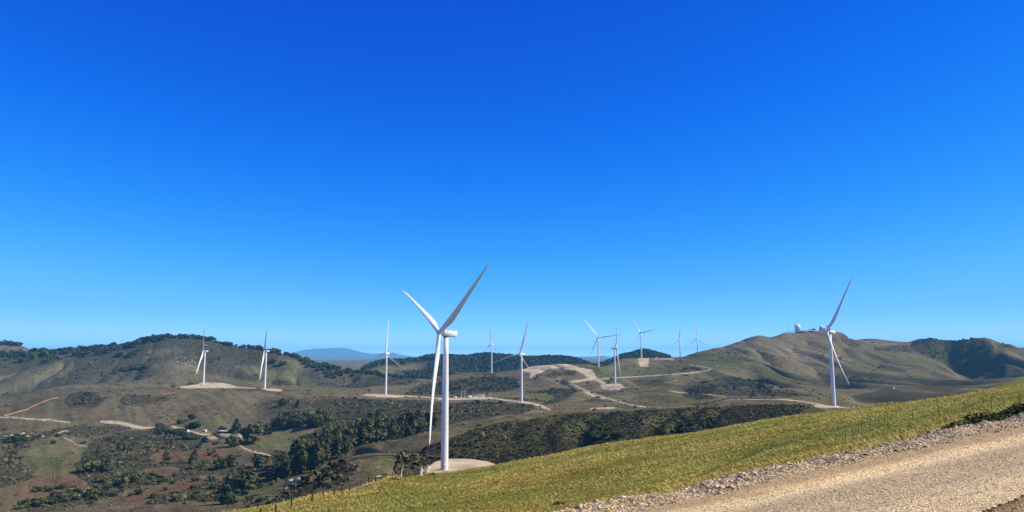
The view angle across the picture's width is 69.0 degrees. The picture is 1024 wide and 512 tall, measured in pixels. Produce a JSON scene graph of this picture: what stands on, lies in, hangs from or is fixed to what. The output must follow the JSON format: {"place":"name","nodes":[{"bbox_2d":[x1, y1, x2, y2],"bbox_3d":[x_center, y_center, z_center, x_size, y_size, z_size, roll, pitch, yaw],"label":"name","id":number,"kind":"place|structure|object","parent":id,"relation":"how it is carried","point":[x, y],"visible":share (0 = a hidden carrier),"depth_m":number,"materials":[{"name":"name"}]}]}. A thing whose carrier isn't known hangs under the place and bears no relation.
{"place":"outdoors","nodes":[
{"label":"outdoors","id":0,"kind":"place"},
{"bbox_2d":[0,358,853,455],"bbox_3d":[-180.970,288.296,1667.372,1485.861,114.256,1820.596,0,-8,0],"label":"dirt road","id":1,"kind":"structure","parent":0,"point":[542,406],"depth_m":1277.63,"materials":[{"name":"beige soil"}]},
{"bbox_2d":[494,319,536,401],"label":"wind turbine","id":2,"kind":"object","parent":1,"relation":"on","point":[521,378],"visible":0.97,"depth_m":1279.05,"materials":[{"name":"metal"}]},
{"bbox_2d":[786,278,851,406],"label":"wind turbine","id":3,"kind":"object","parent":1,"relation":"on","point":[828,332],"visible":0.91,"depth_m":822.09,"materials":[{"name":"metal"}]},
{"bbox_2d":[0,331,1023,511],"bbox_3d":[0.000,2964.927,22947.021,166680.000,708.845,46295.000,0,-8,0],"label":"ground","id":4,"kind":"structure","parent":0,"point":[999,365],"depth_m":1467.78,"materials":[{"name":"green plant"}]},
{"bbox_2d":[6,434,29,441],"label":"oak tree","id":5,"kind":"object","parent":4,"relation":"on","point":[16,438],"visible":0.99,"depth_m":1051.41,"materials":[{"name":"green plant"}]},
{"bbox_2d":[13,503,26,508],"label":"scrub oak","id":6,"kind":"object","parent":4,"relation":"on","point":[22,506],"visible":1,"depth_m":629.41,"materials":[{"name":"green plant"}]},
{"bbox_2d":[28,352,39,358],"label":"oak tree","id":7,"kind":"object","parent":4,"relation":"on","point":[33,355],"visible":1,"depth_m":2283.91,"materials":[{"name":"green plant"}]},
{"bbox_2d":[31,486,43,491],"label":"scrub oak","id":8,"kind":"object","parent":4,"relation":"on","point":[38,489],"visible":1,"depth_m":718.64,"materials":[{"name":"green plant"}]},
{"bbox_2d":[34,499,50,505],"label":"scrub oak","id":9,"kind":"object","parent":4,"relation":"on","point":[41,502],"visible":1,"depth_m":642.71,"materials":[{"name":"green plant"}]},
{"bbox_2d":[47,498,57,504],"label":"scrub oak","id":10,"kind":"object","parent":4,"relation":"on","point":[53,501],"visible":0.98,"depth_m":649.69,"materials":[{"name":"green plant"}]},
{"bbox_2d":[49,494,62,500],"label":"scrub oak","id":11,"kind":"object","parent":4,"relation":"on","point":[58,496],"visible":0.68,"depth_m":668.43,"materials":[{"name":"green plant"}]},
{"bbox_2d":[79,487,101,496],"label":"oak tree","id":12,"kind":"object","parent":4,"relation":"on","point":[90,491],"visible":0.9,"depth_m":686.00,"materials":[{"name":"green plant"}]},
{"bbox_2d":[81,459,101,471],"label":"oak tree","id":13,"kind":"object","parent":4,"relation":"on","point":[90,465],"visible":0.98,"depth_m":811.12,"materials":[{"name":"green plant"}]},
{"bbox_2d":[88,344,103,351],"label":"oak tree","id":14,"kind":"object","parent":4,"relation":"on","point":[95,347],"visible":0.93,"depth_m":2333.16,"materials":[{"name":"green plant"}]},
{"bbox_2d":[98,460,111,471],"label":"oak tree","id":15,"kind":"object","parent":4,"relation":"on","point":[105,465],"visible":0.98,"depth_m":816.87,"materials":[{"name":"green plant"}]},
{"bbox_2d":[101,347,113,352],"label":"oak tree","id":16,"kind":"object","parent":4,"relation":"on","point":[107,350],"visible":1,"depth_m":2288.73,"materials":[{"name":"green plant"}]},
{"bbox_2d":[111,474,129,485],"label":"oak tree","id":17,"kind":"object","parent":4,"relation":"on","point":[119,480],"visible":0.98,"depth_m":742.70,"materials":[{"name":"green plant"}]},
{"bbox_2d":[126,473,140,482],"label":"oak tree","id":18,"kind":"object","parent":4,"relation":"on","point":[134,477],"visible":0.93,"depth_m":758.73,"materials":[{"name":"green plant"}]},
{"bbox_2d":[127,340,141,347],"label":"oak tree","id":19,"kind":"object","parent":4,"relation":"on","point":[133,344],"visible":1,"depth_m":2328.63,"materials":[{"name":"green plant"}]},
{"bbox_2d":[133,489,144,494],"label":"scrub oak","id":20,"kind":"object","parent":4,"relation":"on","point":[138,491],"visible":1,"depth_m":693.97,"materials":[{"name":"green plant"}]},
{"bbox_2d":[146,492,160,497],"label":"scrub oak","id":21,"kind":"object","parent":4,"relation":"on","point":[153,495],"visible":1,"depth_m":667.27,"materials":[{"name":"green plant"}]},
{"bbox_2d":[188,450,198,462],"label":"conifer tree","id":22,"kind":"object","parent":4,"relation":"on","point":[194,457],"visible":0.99,"depth_m":873.42,"materials":[{"name":"green plant"}]},
{"bbox_2d":[189,421,201,428],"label":"oak tree","id":23,"kind":"object","parent":4,"relation":"on","point":[196,424],"visible":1,"depth_m":1173.59,"materials":[{"name":"green plant"}]},
{"bbox_2d":[180,382,238,387],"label":"dirt pad","id":24,"kind":"object","parent":4,"relation":"on","point":[213,385],"visible":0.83,"depth_m":1776.40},
{"bbox_2d":[196,331,207,384],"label":"wind turbine","id":25,"kind":"object","parent":24,"relation":"on","point":[204,351],"visible":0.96,"depth_m":1816.94,"materials":[{"name":"metal"}]},
{"bbox_2d":[201,436,217,442],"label":"barn","id":26,"kind":"structure","parent":4,"relation":"on","point":[208,439],"depth_m":1035.64,"materials":[{"name":"metal"}]},
{"bbox_2d":[213,458,227,469],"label":"oak tree","id":27,"kind":"object","parent":4,"relation":"on","point":[220,463],"visible":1,"depth_m":823.75,"materials":[{"name":"green plant"}]},
{"bbox_2d":[216,435,235,439],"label":"house","id":28,"kind":"structure","parent":4,"relation":"on","point":[221,437],"depth_m":1060.49,"materials":[{"name":"metal"}]},
{"bbox_2d":[219,484,237,504],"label":"conifer tree","id":29,"kind":"object","parent":4,"relation":"on","point":[227,494],"visible":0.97,"depth_m":606.29,"materials":[{"name":"green plant"}]},
{"bbox_2d":[223,472,234,486],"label":"oak tree","id":30,"kind":"object","parent":4,"relation":"on","point":[229,478],"visible":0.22,"depth_m":707.21,"materials":[{"name":"green plant"}]},
{"bbox_2d":[224,453,237,465],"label":"eucalyptus tree","id":31,"kind":"object","parent":4,"relation":"on","point":[231,458],"visible":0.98,"depth_m":835.32,"materials":[{"name":"green plant"}]},
{"bbox_2d":[225,435,239,446],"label":"oak tree","id":32,"kind":"object","parent":4,"relation":"on","point":[232,440],"visible":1,"depth_m":988.87,"materials":[{"name":"green plant"}]},
{"bbox_2d":[228,418,241,432],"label":"cypress tree","id":33,"kind":"object","parent":4,"relation":"on","point":[236,427],"visible":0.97,"depth_m":1121.09,"materials":[{"name":"green plant"}]},
{"bbox_2d":[232,470,257,489],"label":"oak tree","id":34,"kind":"object","parent":4,"relation":"on","point":[244,480],"visible":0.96,"depth_m":677.35,"materials":[{"name":"green plant"}]},
{"bbox_2d":[240,421,264,442],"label":"eucalyptus tree","id":35,"kind":"object","parent":4,"relation":"on","point":[249,432],"visible":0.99,"depth_m":1024.46,"materials":[{"name":"green plant"}]},
{"bbox_2d":[252,454,269,466],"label":"oak tree","id":36,"kind":"object","parent":4,"relation":"on","point":[260,460],"visible":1,"depth_m":810.92,"materials":[{"name":"green plant"}]},
{"bbox_2d":[261,388,281,390],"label":"dirt pad","id":37,"kind":"object","parent":4,"relation":"on","point":[272,389],"visible":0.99,"depth_m":1604.51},
{"bbox_2d":[260,331,269,388],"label":"wind turbine","id":38,"kind":"object","parent":37,"relation":"on","point":[264,347],"visible":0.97,"depth_m":1633.06,"materials":[{"name":"metal"}]},
{"bbox_2d":[270,465,277,478],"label":"eucalyptus tree","id":39,"kind":"object","parent":4,"relation":"on","point":[273,472],"visible":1,"depth_m":713.70,"materials":[{"name":"green plant"}]},
{"bbox_2d":[275,461,280,477],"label":"eucalyptus tree","id":40,"kind":"object","parent":4,"relation":"on","point":[277,464],"visible":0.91,"depth_m":717.36,"materials":[{"name":"green plant"}]},
{"bbox_2d":[275,415,282,427],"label":"evergreen tree","id":41,"kind":"object","parent":4,"relation":"on","point":[279,418],"visible":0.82,"depth_m":1136.86,"materials":[{"name":"green plant"}]},
{"bbox_2d":[279,463,286,476],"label":"eucalyptus tree","id":42,"kind":"object","parent":4,"relation":"on","point":[283,472],"visible":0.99,"depth_m":713.50,"materials":[{"name":"green plant"}]},
{"bbox_2d":[278,398,287,405],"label":"oak tree","id":43,"kind":"object","parent":4,"relation":"on","point":[282,401],"visible":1,"depth_m":1319.12,"materials":[{"name":"green plant"}]},
{"bbox_2d":[280,455,289,463],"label":"eucalyptus tree","id":44,"kind":"object","parent":4,"relation":"on","point":[285,458],"visible":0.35,"depth_m":721.90,"materials":[{"name":"green plant"}]},
{"bbox_2d":[283,459,292,476],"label":"eucalyptus tree","id":45,"kind":"object","parent":4,"relation":"on","point":[288,469],"visible":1,"depth_m":711.75,"materials":[{"name":"green plant"}]},
{"bbox_2d":[288,416,299,426],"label":"evergreen tree","id":46,"kind":"object","parent":4,"relation":"on","point":[291,421],"visible":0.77,"depth_m":1123.23,"materials":[{"name":"green plant"}]},
{"bbox_2d":[292,455,299,472],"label":"eucalyptus tree","id":47,"kind":"object","parent":4,"relation":"on","point":[295,464],"visible":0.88,"depth_m":716.06,"materials":[{"name":"green plant"}]},
{"bbox_2d":[293,416,306,426],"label":"evergreen tree","id":48,"kind":"object","parent":4,"relation":"on","point":[296,421],"visible":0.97,"depth_m":1119.59,"materials":[{"name":"green plant"}]},
{"bbox_2d":[296,442,304,453],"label":"eucalyptus tree","id":49,"kind":"object","parent":4,"relation":"on","point":[300,447],"visible":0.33,"depth_m":760.69,"materials":[{"name":"green plant"}]},
{"bbox_2d":[296,448,308,474],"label":"eucalyptus tree","id":50,"kind":"object","parent":4,"relation":"on","point":[303,460],"visible":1,"depth_m":714.87,"materials":[{"name":"green plant"}]},
{"bbox_2d":[298,438,310,447],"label":"eucalyptus tree","id":51,"kind":"object","parent":4,"relation":"on","point":[306,443],"visible":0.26,"depth_m":764.57,"materials":[{"name":"green plant"}]},
{"bbox_2d":[305,417,313,426],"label":"evergreen tree","id":52,"kind":"object","parent":4,"relation":"on","point":[308,422],"visible":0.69,"depth_m":1104.05,"materials":[{"name":"green plant"}]},
{"bbox_2d":[307,448,314,471],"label":"eucalyptus tree","id":53,"kind":"object","parent":4,"relation":"on","point":[310,458],"visible":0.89,"depth_m":720.58,"materials":[{"name":"green plant"}]},
{"bbox_2d":[310,413,322,426],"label":"evergreen tree","id":54,"kind":"object","parent":4,"relation":"on","point":[314,417],"visible":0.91,"depth_m":1095.60,"materials":[{"name":"green plant"}]},
{"bbox_2d":[310,440,325,468],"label":"eucalyptus tree","id":55,"kind":"object","parent":4,"relation":"on","point":[318,455],"visible":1,"depth_m":720.43,"materials":[{"name":"green plant"}]},
{"bbox_2d":[315,408,327,414],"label":"evergreen tree","id":56,"kind":"object","parent":4,"relation":"on","point":[319,410],"visible":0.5,"depth_m":1143.01,"materials":[{"name":"green plant"}]},
{"bbox_2d":[260,472,392,511],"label":"wire fence","id":57,"kind":"object","parent":4,"relation":"on","point":[323,493],"visible":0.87,"depth_m":108.53,"materials":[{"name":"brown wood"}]},
{"bbox_2d":[320,415,332,424],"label":"evergreen tree","id":58,"kind":"object","parent":4,"relation":"on","point":[327,419],"visible":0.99,"depth_m":1105.73,"materials":[{"name":"green plant"}]},
{"bbox_2d":[324,444,331,462],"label":"eucalyptus tree","id":59,"kind":"object","parent":4,"relation":"on","point":[328,451],"visible":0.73,"depth_m":771.40,"materials":[{"name":"green plant"}]},
{"bbox_2d":[325,437,333,458],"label":"eucalyptus tree","id":60,"kind":"object","parent":4,"relation":"on","point":[328,441],"visible":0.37,"depth_m":785.21,"materials":[{"name":"green plant"}]},
{"bbox_2d":[332,437,343,457],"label":"eucalyptus tree","id":61,"kind":"object","parent":4,"relation":"on","point":[337,447],"visible":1,"depth_m":781.23,"materials":[{"name":"green plant"}]},
{"bbox_2d":[336,424,345,436],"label":"eucalyptus tree","id":62,"kind":"object","parent":4,"relation":"on","point":[341,427],"visible":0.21,"depth_m":835.10,"materials":[{"name":"green plant"}]},
{"bbox_2d":[342,435,351,455],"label":"eucalyptus tree","id":63,"kind":"object","parent":4,"relation":"on","point":[347,444],"visible":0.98,"depth_m":787.79,"materials":[{"name":"green plant"}]},
{"bbox_2d":[343,427,353,449],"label":"eucalyptus tree","id":64,"kind":"object","parent":4,"relation":"on","point":[349,432],"visible":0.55,"depth_m":805.06,"materials":[{"name":"green plant"}]},
{"bbox_2d":[351,428,356,446],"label":"eucalyptus tree","id":65,"kind":"object","parent":4,"relation":"on","point":[354,442],"visible":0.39,"depth_m":842.72,"materials":[{"name":"green plant"}]},
{"bbox_2d":[356,429,360,444],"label":"eucalyptus tree","id":66,"kind":"object","parent":4,"relation":"on","point":[358,436],"visible":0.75,"depth_m":849.67,"materials":[{"name":"green plant"}]},
{"bbox_2d":[359,426,368,443],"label":"eucalyptus tree","id":67,"kind":"object","parent":4,"relation":"on","point":[364,434],"visible":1,"depth_m":849.21,"materials":[{"name":"green plant"}]},
{"bbox_2d":[363,418,375,443],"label":"eucalyptus tree","id":68,"kind":"object","parent":4,"relation":"on","point":[368,425],"visible":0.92,"depth_m":854.26,"materials":[{"name":"green plant"}]},
{"bbox_2d":[373,418,385,440],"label":"eucalyptus tree","id":69,"kind":"object","parent":4,"relation":"on","point":[378,428],"visible":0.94,"depth_m":872.31,"materials":[{"name":"green plant"}]},
{"bbox_2d":[365,395,402,396],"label":"dirt pad","id":70,"kind":"object","parent":4,"relation":"on","point":[383,395],"visible":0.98,"depth_m":1423.05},
{"bbox_2d":[361,320,406,394],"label":"wind turbine","id":71,"kind":"object","parent":70,"relation":"on","point":[387,353],"visible":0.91,"depth_m":1460.75,"materials":[{"name":"metal"}]},
{"bbox_2d":[382,424,389,439],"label":"eucalyptus tree","id":72,"kind":"object","parent":4,"relation":"on","point":[386,431],"visible":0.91,"depth_m":880.17,"materials":[{"name":"green plant"}]},
{"bbox_2d":[388,420,397,439],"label":"eucalyptus tree","id":73,"kind":"object","parent":4,"relation":"on","point":[393,433],"visible":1,"depth_m":883.56,"materials":[{"name":"green plant"}]},
{"bbox_2d":[396,419,403,438],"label":"eucalyptus tree","id":74,"kind":"object","parent":4,"relation":"on","point":[399,429],"visible":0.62,"depth_m":908.34,"materials":[{"name":"green plant"}]},
{"bbox_2d":[399,414,407,437],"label":"eucalyptus tree","id":75,"kind":"object","parent":4,"relation":"on","point":[403,419],"visible":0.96,"depth_m":912.54,"materials":[{"name":"green plant"}]},
{"bbox_2d":[406,414,417,435],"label":"eucalyptus tree","id":76,"kind":"object","parent":4,"relation":"on","point":[412,424],"visible":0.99,"depth_m":916.50,"materials":[{"name":"green plant"}]},
{"bbox_2d":[414,411,422,433],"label":"eucalyptus tree","id":77,"kind":"object","parent":4,"relation":"on","point":[418,414],"visible":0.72,"depth_m":932.21,"materials":[{"name":"green plant"}]},
{"bbox_2d":[418,418,425,432],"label":"eucalyptus tree","id":78,"kind":"object","parent":4,"relation":"on","point":[421,426],"visible":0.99,"depth_m":927.69,"materials":[{"name":"green plant"}]},
{"bbox_2d":[425,411,429,429],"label":"eucalyptus tree","id":79,"kind":"object","parent":4,"relation":"on","point":[427,414],"visible":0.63,"depth_m":958.07,"materials":[{"name":"green plant"}]},
{"bbox_2d":[428,411,438,428],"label":"eucalyptus tree","id":80,"kind":"object","parent":4,"relation":"on","point":[435,417],"visible":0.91,"depth_m":953.72,"materials":[{"name":"green plant"}]},
{"bbox_2d":[426,459,495,473],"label":"dirt pad","id":81,"kind":"object","parent":4,"relation":"on","point":[457,464],"visible":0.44,"depth_m":465.64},
{"bbox_2d":[402,265,487,469],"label":"wind turbine","id":82,"kind":"object","parent":81,"relation":"on","point":[443,332],"visible":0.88,"depth_m":447.38,"materials":[{"name":"metal"}]},
{"bbox_2d":[436,397,491,399],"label":"dirt pad","id":83,"kind":"object","parent":4,"relation":"on","point":[438,398],"visible":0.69,"depth_m":1435.66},
{"bbox_2d":[482,327,499,372],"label":"wind turbine","id":84,"kind":"object","parent":4,"relation":"on","point":[491,350],"visible":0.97,"depth_m":2185.86,"materials":[{"name":"metal"}]},
{"bbox_2d":[0,332,1010,511],"bbox_3d":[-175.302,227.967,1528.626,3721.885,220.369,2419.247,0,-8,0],"label":"hillside brush","id":85,"kind":"object","parent":4,"relation":"on","point":[327,474],"visible":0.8,"depth_m":848.73,"materials":[{"name":"green plant"}]},
{"bbox_2d":[360,348,670,375],"bbox_3d":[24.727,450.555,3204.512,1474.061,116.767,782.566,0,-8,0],"label":"wood","id":86,"kind":"object","parent":4,"relation":"on","point":[473,361],"visible":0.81,"depth_m":3099.49,"materials":[{"name":"plant"}]},
{"bbox_2d":[523,364,578,377],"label":"dirt pad","id":87,"kind":"object","parent":4,"relation":"on","point":[535,370],"visible":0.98,"depth_m":2078.58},
{"bbox_2d":[576,368,595,379],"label":"dirt pad","id":88,"kind":"object","parent":4,"relation":"on","point":[589,373],"visible":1,"depth_m":1980.65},
{"bbox_2d":[594,433,603,439],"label":"bay tree","id":89,"kind":"object","parent":4,"relation":"on","point":[599,436],"visible":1,"depth_m":603.05,"materials":[{"name":"green plant"}]},
{"bbox_2d":[586,322,619,366],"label":"wind turbine","id":90,"kind":"object","parent":4,"relation":"on","point":[598,343],"visible":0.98,"depth_m":2056.05,"materials":[{"name":"metal"}]},
{"bbox_2d":[601,384,624,389],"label":"dirt pad","id":91,"kind":"object","parent":4,"relation":"on","point":[604,386],"visible":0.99,"depth_m":1676.44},
{"bbox_2d":[611,328,619,383],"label":"wind turbine","id":92,"kind":"object","parent":91,"relation":"on","point":[614,348],"visible":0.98,"depth_m":1723.70,"materials":[{"name":"metal"}]},
{"bbox_2d":[612,431,622,437],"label":"bay tree","id":93,"kind":"object","parent":4,"relation":"on","point":[619,434],"visible":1,"depth_m":588.80,"materials":[{"name":"green plant"}]},
{"bbox_2d":[222,384,1023,511],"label":"meadow grass","id":94,"kind":"structure","parent":4,"relation":"on","point":[713,442],"depth_m":91.44,"materials":[{"name":"green plant"}]},
{"bbox_2d":[631,318,654,357],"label":"wind turbine","id":95,"kind":"object","parent":4,"relation":"on","point":[640,333],"visible":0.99,"depth_m":2423.25,"materials":[{"name":"metal"}]},
{"bbox_2d":[638,358,648,366],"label":"dirt pad","id":96,"kind":"object","parent":4,"relation":"on","point":[644,362],"visible":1,"depth_m":2326.02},
{"bbox_2d":[845,393,1020,443],"bbox_3d":[36.873,13.205,61.795,14.041,5.379,14.444,-6,-10,39],"label":"wire fence","id":97,"kind":"object","parent":4,"relation":"on","point":[909,417],"visible":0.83,"depth_m":64.61,"materials":[{"name":"metal"}]},
{"bbox_2d":[940,421,968,428],"bbox_3d":[13.106,4.955,21.561,1.303,0.370,1.093,0,-8,0],"label":"bush","id":98,"kind":"object","parent":4,"relation":"on","point":[954,423],"visible":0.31,"depth_m":21.63,"materials":[{"name":"green plant"}]},
{"bbox_2d":[958,411,996,423],"bbox_3d":[14.460,4.956,22.489,1.804,0.525,1.538,0,-8,0],"label":"bush","id":99,"kind":"object","parent":4,"relation":"on","point":[966,417],"visible":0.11,"depth_m":22.69,"materials":[{"name":"green plant"}]},
{"bbox_2d":[969,417,999,423],"bbox_3d":[13.022,4.544,20.307,1.051,0.302,0.889,0,-8,0],"label":"bush","id":100,"kind":"object","parent":4,"relation":"on","point":[980,420],"visible":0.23,"depth_m":20.36,"materials":[{"name":"green plant"}]},
{"bbox_2d":[968,412,1009,422],"bbox_3d":[13.627,4.596,20.960,1.470,0.415,1.194,0,-8,0],"label":"bush","id":101,"kind":"object","parent":4,"relation":"on","point":[994,416],"visible":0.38,"depth_m":20.89,"materials":[{"name":"green plant"}]},
{"bbox_2d":[996,404,1023,415],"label":"bush","id":102,"kind":"object","parent":4,"relation":"on","point":[1013,411],"visible":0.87,"depth_m":21.03,"materials":[{"name":"green plant"}]},
{"bbox_2d":[0,0,1023,356],"label":"sky","id":103,"kind":"structure","parent":0,"point":[234,171],"materials":[{"name":"blue"}]},
{"bbox_2d":[552,413,1023,511],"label":"gravel road","id":104,"kind":"structure","parent":0,"point":[926,492],"depth_m":11.54,"materials":[{"name":"beige gravel"}]},
{"bbox_2d":[553,412,1023,511],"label":"gravel stones","id":105,"kind":"object","parent":104,"relation":"on","point":[742,475],"visible":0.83,"depth_m":13.98,"materials":[{"name":"beige gravel"}]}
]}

